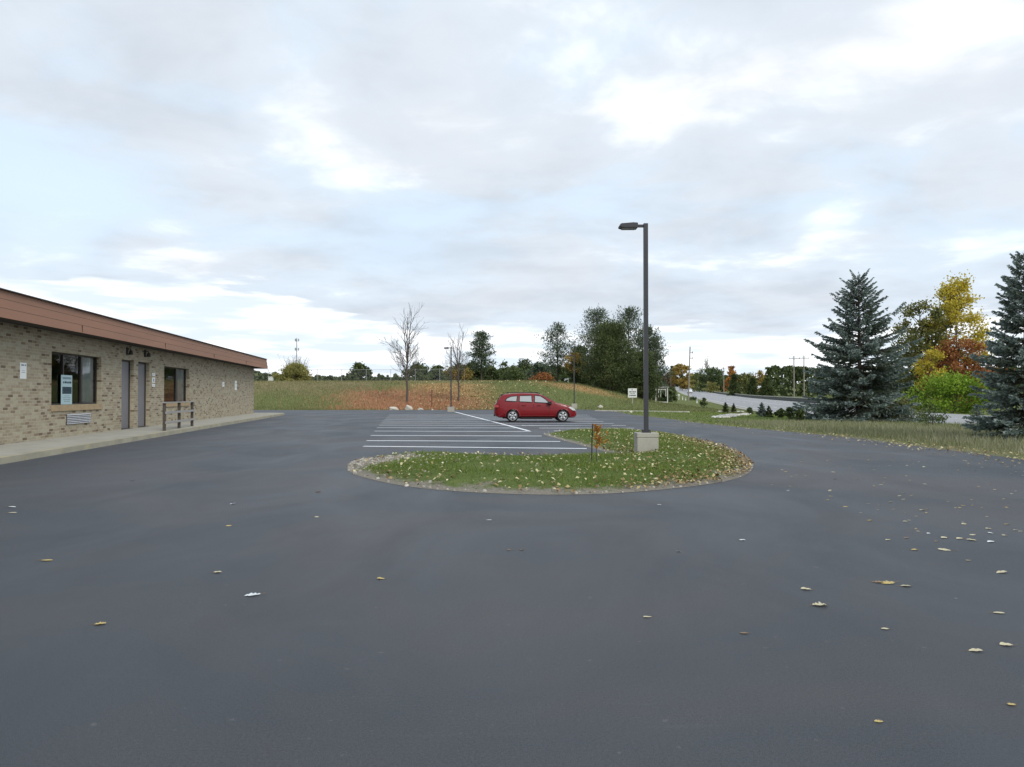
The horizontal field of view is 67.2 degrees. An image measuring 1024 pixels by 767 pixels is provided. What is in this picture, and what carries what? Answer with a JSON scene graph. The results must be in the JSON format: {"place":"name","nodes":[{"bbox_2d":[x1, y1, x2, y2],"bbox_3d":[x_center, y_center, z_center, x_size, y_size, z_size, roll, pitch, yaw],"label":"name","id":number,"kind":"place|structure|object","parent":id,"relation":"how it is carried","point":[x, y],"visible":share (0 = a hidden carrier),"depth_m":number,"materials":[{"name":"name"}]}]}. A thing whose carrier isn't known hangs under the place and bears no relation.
{"place":"outdoors","nodes":[
{"label":"outdoors","id":0,"kind":"place"},
{"bbox_2d":[0,413,278,455],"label":"sidewalk","id":1,"kind":"structure","parent":0,"point":[16,448],"depth_m":26.79,"materials":[{"name":"concrete"}]},
{"bbox_2d":[162,401,194,430],"bbox_3d":[-14.406,1.362,33.387,0.175,1.155,4.970,0,-1,-10],"label":"wooden railing","id":2,"kind":"object","parent":1,"relation":"on","point":[179,420],"visible":0.93,"depth_m":33.31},
{"bbox_2d":[0,0,1023,382],"label":"sky","id":3,"kind":"structure","parent":0,"point":[253,177],"materials":[{"name":"white"}]},
{"bbox_2d":[139,379,1023,458],"bbox_3d":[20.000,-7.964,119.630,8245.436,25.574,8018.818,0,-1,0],"label":"ground","id":4,"kind":"structure","parent":0,"point":[679,401],"depth_m":96.99,"materials":[{"name":"green plant"}]},
{"bbox_2d":[0,288,267,444],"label":"brick building","id":5,"kind":"structure","parent":4,"relation":"on","point":[110,365],"depth_m":30.16,"materials":[{"name":"brick"}]},
{"bbox_2d":[20,362,26,378],"bbox_3d":[-15.013,-0.392,23.667,0.010,0.493,0.406,0,-1,-8],"label":"wall notice","id":6,"kind":"object","parent":5,"relation":"attached to","point":[23,369],"depth_m":23.68,"materials":[{"name":"paper"}]},
{"bbox_2d":[51,352,101,411],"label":"window","id":7,"kind":"structure","parent":5,"relation":"in","point":[83,369],"depth_m":29.68,"materials":[{"name":"black glass"}]},
{"bbox_2d":[61,375,71,404],"bbox_3d":[-15.652,0.221,27.076,0.008,1.030,0.898,0,-1,-8],"label":"window notice","id":8,"kind":"object","parent":7,"relation":"attached to","point":[66,389],"depth_m":27.06,"materials":[{"name":"paper"}]},
{"bbox_2d":[121,360,130,429],"bbox_3d":[-16.440,0.470,32.704,0.260,2.940,1.450,0,-1,-8],"label":"door","id":9,"kind":"structure","parent":5,"relation":"in","point":[125,402],"depth_m":33.00,"materials":[{"name":"paint"}]},
{"bbox_2d":[138,362,146,427],"bbox_3d":[-16.734,0.505,34.743,0.260,2.928,1.528,0,-1,-8],"label":"door","id":10,"kind":"structure","parent":5,"relation":"in","point":[141,366],"depth_m":35.04,"materials":[{"name":"paint"}]},
{"bbox_2d":[164,366,189,406],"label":"window","id":11,"kind":"structure","parent":5,"relation":"in","point":[174,378],"depth_m":42.09,"materials":[{"name":"black glass"}]},
{"bbox_2d":[269,360,314,380],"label":"hedge bush","id":12,"kind":"object","parent":4,"relation":"on","point":[293,371],"visible":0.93,"depth_m":118.13,"materials":[{"name":"green plant"}]},
{"bbox_2d":[278,354,308,368],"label":"bare bush","id":13,"kind":"object","parent":4,"relation":"on","point":[296,361],"visible":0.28,"depth_m":121.89,"materials":[{"name":"grey plant"}]},
{"bbox_2d":[338,375,346,380],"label":"conifer","id":14,"kind":"object","parent":4,"relation":"on","point":[341,377],"visible":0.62,"depth_m":174.68,"materials":[{"name":"green plant"}]},
{"bbox_2d":[254,369,449,380],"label":"chain link fence","id":15,"kind":"object","parent":4,"relation":"on","point":[352,373],"visible":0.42,"depth_m":121.03,"materials":[{"name":"grey metal"}]},
{"bbox_2d":[346,359,372,380],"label":"juniper","id":16,"kind":"object","parent":4,"relation":"on","point":[360,365],"visible":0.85,"depth_m":131.27,"materials":[{"name":"green plant"}]},
{"bbox_2d":[280,384,493,409],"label":"red weeds","id":17,"kind":"object","parent":4,"relation":"on","point":[404,405],"visible":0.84,"depth_m":91.37,"materials":[{"name":"brown plant"}]},
{"bbox_2d":[392,373,400,380],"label":"conifer","id":18,"kind":"object","parent":4,"relation":"on","point":[394,376],"visible":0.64,"depth_m":177.78,"materials":[{"name":"green plant"}]},
{"bbox_2d":[379,302,424,401],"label":"bare tree","id":19,"kind":"object","parent":4,"relation":"on","point":[407,348],"visible":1,"depth_m":91.84,"materials":[{"name":"grey plant"}]},
{"bbox_2d":[400,362,434,380],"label":"background tree","id":20,"kind":"object","parent":4,"relation":"on","point":[422,376],"visible":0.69,"depth_m":138.83,"materials":[{"name":"green plant"}]},
{"bbox_2d":[428,364,445,380],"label":"background tree","id":21,"kind":"object","parent":4,"relation":"on","point":[439,367],"visible":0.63,"depth_m":164.07,"materials":[{"name":"green plant"}]},
{"bbox_2d":[444,347,454,411],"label":"lamp post","id":22,"kind":"object","parent":4,"relation":"on","point":[450,409],"visible":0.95,"depth_m":72.45,"materials":[{"name":"metal"}]},
{"bbox_2d":[439,363,475,380],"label":"background tree","id":23,"kind":"object","parent":4,"relation":"on","point":[460,378],"visible":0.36,"depth_m":149.72,"materials":[{"name":"green plant"}]},
{"bbox_2d":[442,329,473,400],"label":"sparse tree","id":24,"kind":"object","parent":4,"relation":"on","point":[456,371],"visible":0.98,"depth_m":93.08,"materials":[{"name":"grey plant"}]},
{"bbox_2d":[385,380,554,408],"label":"leaf litter","id":25,"kind":"object","parent":4,"relation":"on","point":[460,404],"visible":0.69,"depth_m":95.68,"materials":[{"name":"brown plant"}]},
{"bbox_2d":[466,361,484,380],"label":"background tree","id":26,"kind":"object","parent":4,"relation":"on","point":[477,372],"visible":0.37,"depth_m":157.54,"materials":[{"name":"green plant"}]},
{"bbox_2d":[463,329,497,379],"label":"pine tree","id":27,"kind":"object","parent":4,"relation":"on","point":[483,354],"visible":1,"depth_m":149.53,"materials":[{"name":"green plant"}]},
{"bbox_2d":[475,366,503,380],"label":"background tree","id":28,"kind":"object","parent":4,"relation":"on","point":[488,375],"visible":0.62,"depth_m":159.12,"materials":[{"name":"green plant"}]},
{"bbox_2d":[498,359,509,374],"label":"airy tree","id":29,"kind":"object","parent":4,"relation":"on","point":[502,364],"visible":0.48,"depth_m":164.39,"materials":[{"name":"green plant"}]},
{"bbox_2d":[0,409,1023,766],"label":"parking lot","id":30,"kind":"structure","parent":4,"relation":"on","point":[614,629],"depth_m":5.80,"materials":[{"name":"grey asphalt"}]},
{"bbox_2d":[0,413,283,464],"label":"kerb","id":31,"kind":"structure","parent":30,"relation":"on","point":[11,458],"depth_m":24.04,"materials":[{"name":"concrete"}]},
{"bbox_2d":[370,435,443,435],"bbox_3d":[-2.201,2.037,30.063,6.719,0.001,0.240,0,-1,4],"label":"stall line","id":32,"kind":"object","parent":30,"relation":"on","point":[406,435],"visible":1,"depth_m":30.21,"materials":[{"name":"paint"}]},
{"bbox_2d":[367,440,559,441],"bbox_3d":[-1.711,1.986,26.620,6.740,0.001,0.240,0,-1,4],"label":"stall line","id":33,"kind":"object","parent":30,"relation":"on","point":[399,440],"visible":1,"depth_m":26.91,"materials":[{"name":"paint"}]},
{"bbox_2d":[369,446,586,448],"bbox_3d":[-1.198,1.940,23.418,6.917,0.001,0.240,0,-1,9],"label":"stall line","id":34,"kind":"object","parent":30,"relation":"on","point":[470,447],"visible":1,"depth_m":23.33,"materials":[{"name":"paint"}]},
{"bbox_2d":[456,412,529,430],"bbox_3d":[-2.282,2.368,52.888,0.180,0.001,38.201,0,-1,-9],"label":"line","id":35,"kind":"object","parent":30,"relation":"on","point":[497,422],"visible":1,"depth_m":42.73,"materials":[{"name":"paint"}]},
{"bbox_2d":[491,431,530,431],"bbox_3d":[-2.616,2.091,33.733,6.924,0.001,0.240,0,-1,4],"label":"stall line","id":36,"kind":"object","parent":30,"relation":"on","point":[510,431],"visible":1,"depth_m":33.50,"materials":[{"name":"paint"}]},
{"bbox_2d":[494,392,575,421],"bbox_3d":[1.365,1.394,46.269,4.920,1.761,2.190,0,-1,-3],"label":"red car","id":37,"kind":"object","parent":30,"relation":"on","point":[529,405],"visible":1,"depth_m":45.42,"materials":[{"name":"paint"}]},
{"bbox_2d":[347,427,752,494],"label":"grass island","id":38,"kind":"structure","parent":30,"relation":"on","point":[492,487],"depth_m":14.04,"materials":[{"name":"plant"}]},
{"bbox_2d":[347,432,752,493],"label":"gravel","id":39,"kind":"structure","parent":38,"relation":"on","point":[363,461],"depth_m":17.19,"materials":[{"name":"grey gravel"}]},
{"bbox_2d":[349,427,753,491],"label":"leaf litter","id":40,"kind":"object","parent":38,"relation":"on","point":[748,461],"visible":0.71,"depth_m":15.98,"materials":[{"name":"beige plant"}]},
{"bbox_2d":[591,424,592,460],"bbox_3d":[1.698,1.316,16.323,0.051,0.930,0.040,0,-1,0],"label":"tree stake","id":41,"kind":"object","parent":38,"relation":"on","point":[591,442],"visible":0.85,"depth_m":16.32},
{"bbox_2d":[592,424,610,461],"bbox_3d":[1.887,1.304,16.197,0.433,0.950,0.380,0,-1,0],"label":"orange sapling","id":42,"kind":"object","parent":38,"relation":"on","point":[597,431],"visible":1,"depth_m":16.22,"materials":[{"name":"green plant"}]},
{"bbox_2d":[618,222,658,452],"bbox_3d":[3.268,-1.092,20.018,0.978,6.150,0.555,0,-1,0],"label":"lamp post","id":43,"kind":"object","parent":38,"relation":"on","point":[645,439],"visible":0.94,"depth_m":19.95,"materials":[{"name":"metal"}]},
{"bbox_2d":[522,425,611,425],"bbox_3d":[2.841,2.184,40.077,4.679,0.001,0.240,0,-1,0],"label":"stall line","id":44,"kind":"object","parent":30,"relation":"on","point":[559,425],"visible":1,"depth_m":40.05,"materials":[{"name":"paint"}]},
{"bbox_2d":[674,421,1023,464],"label":"leaf litter","id":45,"kind":"object","parent":30,"relation":"on","point":[842,435],"visible":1,"depth_m":24.04,"materials":[{"name":"plant"}]},
{"bbox_2d":[881,580,896,583],"bbox_3d":[3.217,1.688,6.536,0.165,0.011,0.108,0,-1,9],"label":"fallen leaf","id":46,"kind":"object","parent":30,"relation":"on","point":[887,582],"visible":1,"depth_m":6.55,"materials":[{"name":"yellow plant"}]},
{"bbox_2d":[498,365,527,380],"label":"green tree","id":47,"kind":"object","parent":4,"relation":"on","point":[514,373],"visible":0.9,"depth_m":149.06,"materials":[{"name":"green plant"}]},
{"bbox_2d":[509,356,537,379],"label":"background tree","id":48,"kind":"object","parent":4,"relation":"on","point":[524,363],"visible":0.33,"depth_m":169.41,"materials":[{"name":"green plant"}]},
{"bbox_2d":[523,361,554,380],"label":"background tree","id":49,"kind":"object","parent":4,"relation":"on","point":[538,367],"visible":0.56,"depth_m":159.44,"materials":[{"name":"green plant"}]},
{"bbox_2d":[528,372,555,380],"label":"red bush","id":50,"kind":"object","parent":4,"relation":"on","point":[542,376],"visible":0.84,"depth_m":139.28,"materials":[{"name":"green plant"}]},
{"bbox_2d":[533,321,580,381],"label":"pine tree","id":51,"kind":"object","parent":4,"relation":"on","point":[557,347],"visible":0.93,"depth_m":127.56,"materials":[{"name":"green plant"}]},
{"bbox_2d":[568,355,576,408],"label":"lamp post","id":52,"kind":"object","parent":4,"relation":"on","point":[574,405],"visible":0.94,"depth_m":85.94,"materials":[{"name":"metal"}]},
{"bbox_2d":[560,349,585,382],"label":"young tree","id":53,"kind":"object","parent":4,"relation":"on","point":[577,356],"visible":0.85,"depth_m":117.49,"materials":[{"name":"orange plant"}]},
{"bbox_2d":[562,344,589,383],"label":"pine tree","id":54,"kind":"object","parent":4,"relation":"on","point":[577,379],"visible":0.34,"depth_m":125.30,"materials":[{"name":"green plant"}]},
{"bbox_2d":[569,303,608,385],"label":"pine tree","id":55,"kind":"object","parent":4,"relation":"on","point":[594,318],"visible":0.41,"depth_m":121.60,"materials":[{"name":"green plant"}]},
{"bbox_2d":[575,314,654,392],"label":"pine tree","id":56,"kind":"object","parent":4,"relation":"on","point":[611,363],"visible":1,"depth_m":110.59,"materials":[{"name":"green plant"}]},
{"bbox_2d":[628,388,636,402],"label":"notice sign","id":57,"kind":"object","parent":4,"relation":"on","point":[632,393],"visible":0.99,"depth_m":95.53,"materials":[{"name":"white metal"}]},
{"bbox_2d":[609,305,657,384],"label":"pine tree","id":58,"kind":"object","parent":4,"relation":"on","point":[627,314],"visible":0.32,"depth_m":119.59,"materials":[{"name":"green plant"}]},
{"bbox_2d":[254,363,1023,401],"bbox_3d":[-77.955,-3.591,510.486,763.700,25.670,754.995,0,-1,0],"label":"distant woods","id":59,"kind":"object","parent":4,"relation":"on","point":[776,381],"visible":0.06,"depth_m":329.49,"materials":[{"name":"green plant"}]},
{"bbox_2d":[618,349,664,399],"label":"pine tree","id":60,"kind":"object","parent":4,"relation":"on","point":[638,383],"visible":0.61,"depth_m":114.05,"materials":[{"name":"green plant"}]},
{"bbox_2d":[632,323,674,399],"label":"pine tree","id":61,"kind":"object","parent":4,"relation":"on","point":[652,346],"visible":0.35,"depth_m":123.51,"materials":[{"name":"green plant"}]},
{"bbox_2d":[651,336,671,401],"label":"pine tree","id":62,"kind":"object","parent":4,"relation":"on","point":[663,365],"visible":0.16,"depth_m":131.54,"materials":[{"name":"green plant"}]},
{"bbox_2d":[655,386,668,402],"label":"sign frame","id":63,"kind":"object","parent":4,"relation":"on","point":[667,387],"visible":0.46,"depth_m":122.60,"materials":[{"name":"white paint"}]},
{"bbox_2d":[664,371,674,386],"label":"roadside tree","id":64,"kind":"object","parent":4,"relation":"on","point":[668,383],"visible":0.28,"depth_m":599.28,"materials":[{"name":"green plant"}]},
{"bbox_2d":[669,362,693,389],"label":"roadside tree","id":65,"kind":"object","parent":4,"relation":"on","point":[677,370],"visible":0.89,"depth_m":557.31,"materials":[{"name":"yellow plant"}]},
{"bbox_2d":[688,347,692,400],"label":"utility pole","id":66,"kind":"object","parent":4,"relation":"on","point":[689,372],"visible":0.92,"depth_m":164.95,"materials":[{"name":"grey wood"}]},
{"bbox_2d":[690,372,701,390],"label":"roadside tree","id":67,"kind":"object","parent":4,"relation":"on","point":[693,379],"visible":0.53,"depth_m":518.00,"materials":[{"name":"green plant"}]},
{"bbox_2d":[697,356,709,379],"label":"leafless tree","id":68,"kind":"object","parent":4,"relation":"on","point":[706,365],"visible":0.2,"depth_m":499.91,"materials":[{"name":"grey plant"}]},
{"bbox_2d":[699,397,708,407],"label":"shrub","id":69,"kind":"object","parent":4,"relation":"on","point":[703,403],"visible":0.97,"depth_m":100.93,"materials":[{"name":"green plant"}]},
{"bbox_2d":[692,363,727,391],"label":"roadside tree","id":70,"kind":"object","parent":4,"relation":"on","point":[713,372],"visible":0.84,"depth_m":466.98,"materials":[{"name":"green plant"}]},
{"bbox_2d":[702,380,720,392],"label":"roadside bush","id":71,"kind":"object","parent":4,"relation":"on","point":[713,387],"visible":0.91,"depth_m":417.90,"materials":[{"name":"green plant"}]},
{"bbox_2d":[719,371,727,392],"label":"roadside tree","id":72,"kind":"object","parent":4,"relation":"on","point":[720,389],"visible":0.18,"depth_m":477.99,"materials":[{"name":"green plant"}]},
{"bbox_2d":[721,402,728,412],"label":"young spruce","id":73,"kind":"object","parent":4,"relation":"on","point":[725,407],"visible":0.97,"depth_m":82.90,"materials":[{"name":"green plant"}]},
{"bbox_2d":[722,365,737,390],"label":"roadside tree","id":74,"kind":"object","parent":4,"relation":"on","point":[730,372],"visible":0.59,"depth_m":429.53,"materials":[{"name":"orange plant"}]},
{"bbox_2d":[731,403,736,411],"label":"young spruce","id":75,"kind":"object","parent":4,"relation":"on","point":[733,407],"visible":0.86,"depth_m":85.08,"materials":[{"name":"green plant"}]},
{"bbox_2d":[727,373,741,395],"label":"roadside spruce","id":76,"kind":"object","parent":4,"relation":"on","point":[734,384],"visible":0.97,"depth_m":299.17,"materials":[{"name":"green plant"}]},
{"bbox_2d":[734,372,757,393],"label":"roadside tree","id":77,"kind":"object","parent":4,"relation":"on","point":[745,376],"visible":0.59,"depth_m":398.74,"materials":[{"name":"green plant"}]},
{"bbox_2d":[745,407,752,413],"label":"shrub","id":78,"kind":"object","parent":4,"relation":"on","point":[749,409],"visible":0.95,"depth_m":79.98,"materials":[{"name":"green plant"}]},
{"bbox_2d":[745,377,758,394],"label":"roadside spruce","id":79,"kind":"object","parent":4,"relation":"on","point":[751,388],"visible":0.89,"depth_m":279.13,"materials":[{"name":"green plant"}]},
{"bbox_2d":[753,370,765,388],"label":"roadside tree","id":80,"kind":"object","parent":4,"relation":"on","point":[759,373],"visible":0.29,"depth_m":418.73,"materials":[{"name":"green plant"}]},
{"bbox_2d":[756,402,766,416],"bbox_3d":[18.456,2.064,56.875,0.957,1.401,0.972,-1,-1,41],"label":"young spruce","id":81,"kind":"object","parent":4,"relation":"on","point":[762,410],"visible":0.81,"depth_m":56.79,"materials":[{"name":"green plant"}]},
{"bbox_2d":[701,389,830,403],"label":"road barrier","id":82,"kind":"object","parent":4,"relation":"on","point":[796,399],"visible":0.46,"depth_m":187.56,"materials":[{"name":"concrete"}]},
{"bbox_2d":[757,377,775,395],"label":"roadside spruce","id":83,"kind":"object","parent":4,"relation":"on","point":[766,389],"visible":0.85,"depth_m":259.11,"materials":[{"name":"green plant"}]},
{"bbox_2d":[764,406,773,416],"bbox_3d":[18.520,2.157,55.598,0.775,1.161,0.854,0,-1,0],"label":"young spruce","id":84,"kind":"object","parent":4,"relation":"on","point":[769,413],"visible":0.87,"depth_m":55.52,"materials":[{"name":"green plant"}]},
{"bbox_2d":[773,408,784,417],"bbox_3d":[19.204,2.223,55.106,0.986,1.044,0.717,0,-1,0],"label":"shrub","id":85,"kind":"object","parent":4,"relation":"on","point":[780,412],"visible":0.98,"depth_m":55.05,"materials":[{"name":"green plant"}]},
{"bbox_2d":[784,407,793,419],"bbox_3d":[17.989,2.063,49.875,0.736,1.158,0.760,0,-1,24],"label":"shrub","id":86,"kind":"object","parent":4,"relation":"on","point":[788,414],"visible":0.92,"depth_m":49.75,"materials":[{"name":"green plant"}]},
{"bbox_2d":[789,356,799,396],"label":"utility pole","id":87,"kind":"object","parent":4,"relation":"on","point":[793,358],"visible":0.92,"depth_m":177.97,"materials":[{"name":"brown wood"}]},
{"bbox_2d":[792,408,804,420],"bbox_3d":[17.503,2.024,46.972,0.773,1.151,0.804,0,-1,0],"label":"shrub","id":88,"kind":"object","parent":4,"relation":"on","point":[800,414],"visible":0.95,"depth_m":46.81,"materials":[{"name":"green plant"}]},
{"bbox_2d":[800,355,809,395],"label":"utility pole","id":89,"kind":"object","parent":4,"relation":"on","point":[803,358],"visible":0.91,"depth_m":188.02,"materials":[{"name":"brown wood"}]},
{"bbox_2d":[791,268,936,422],"bbox_3d":[21.835,-2.193,48.242,7.866,9.987,8.579,0,-1,0],"label":"blue spruce","id":90,"kind":"object","parent":4,"relation":"on","point":[855,386],"visible":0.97,"depth_m":47.39,"materials":[{"name":"green plant"}]},
{"bbox_2d":[716,418,1023,458],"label":"verge weeds","id":91,"kind":"object","parent":4,"relation":"on","point":[947,431],"visible":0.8,"depth_m":31.01,"materials":[{"name":"green plant"}]},
{"bbox_2d":[888,397,924,421],"bbox_3d":[23.485,1.677,45.864,2.203,1.930,2.330,0,-1,24],"label":"roadside shrub","id":92,"kind":"object","parent":4,"relation":"on","point":[907,402],"visible":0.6,"depth_m":45.73,"materials":[{"name":"green plant"}]},
{"bbox_2d":[887,299,962,408],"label":"maple tree","id":93,"kind":"object","parent":4,"relation":"on","point":[914,349],"visible":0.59,"depth_m":98.83,"materials":[{"name":"green plant"}]},
{"bbox_2d":[910,346,948,410],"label":"young tree","id":94,"kind":"object","parent":4,"relation":"on","point":[934,354],"visible":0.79,"depth_m":93.93,"materials":[{"name":"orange plant"}]},
{"bbox_2d":[918,403,949,424],"bbox_3d":[21.865,1.750,39.956,1.544,1.494,1.758,0,-1,20],"label":"roadside shrub","id":95,"kind":"object","parent":4,"relation":"on","point":[941,418],"visible":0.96,"depth_m":39.96,"materials":[{"name":"green plant"}]},
{"bbox_2d":[897,366,998,413],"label":"lime bush","id":96,"kind":"object","parent":4,"relation":"on","point":[950,386],"visible":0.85,"depth_m":83.06,"materials":[{"name":"green plant"}]},
{"bbox_2d":[919,269,995,411],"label":"aspen tree","id":97,"kind":"object","parent":4,"relation":"on","point":[955,302],"visible":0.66,"depth_m":99.45,"materials":[{"name":"yellow plant"}]},
{"bbox_2d":[916,333,1014,413],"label":"oak tree","id":98,"kind":"object","parent":4,"relation":"on","point":[951,358],"visible":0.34,"depth_m":95.39,"materials":[{"name":"orange plant"}]},
{"bbox_2d":[965,407,984,424],"bbox_3d":[21.707,1.698,35.946,1.072,1.482,0.948,0,-1,0],"label":"shrub","id":99,"kind":"object","parent":4,"relation":"on","point":[978,412],"visible":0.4,"depth_m":35.98,"materials":[{"name":"green plant"}]},
{"bbox_2d":[961,251,1023,440],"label":"blue spruce","id":100,"kind":"object","parent":4,"relation":"on","point":[1009,421],"visible":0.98,"depth_m":26.96,"materials":[{"name":"green plant"}]},
{"bbox_2d":[595,410,689,412],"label":"path","id":101,"kind":"structure","parent":0,"point":[642,411],"depth_m":74.20,"materials":[{"name":"grey concrete"}]},
{"bbox_2d":[711,411,750,417],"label":"white gravel","id":102,"kind":"structure","parent":0,"point":[726,415],"depth_m":55.55,"materials":[{"name":"white gravel"}]},
{"bbox_2d":[595,409,962,428],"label":"verge grass","id":103,"kind":"structure","parent":0,"point":[705,414],"depth_m":54.63,"materials":[{"name":"green plant"}]},
{"bbox_2d":[675,389,960,424],"bbox_3d":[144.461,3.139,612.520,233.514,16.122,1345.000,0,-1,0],"label":"road shoulder","id":104,"kind":"object","parent":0,"point":[723,404],"visible":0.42,"depth_m":124.99},
{"bbox_2d":[675,386,991,423],"bbox_3d":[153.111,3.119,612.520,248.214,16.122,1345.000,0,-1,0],"label":"road","id":105,"kind":"structure","parent":0,"point":[750,402],"depth_m":143.83,"materials":[{"name":"grey asphalt"}]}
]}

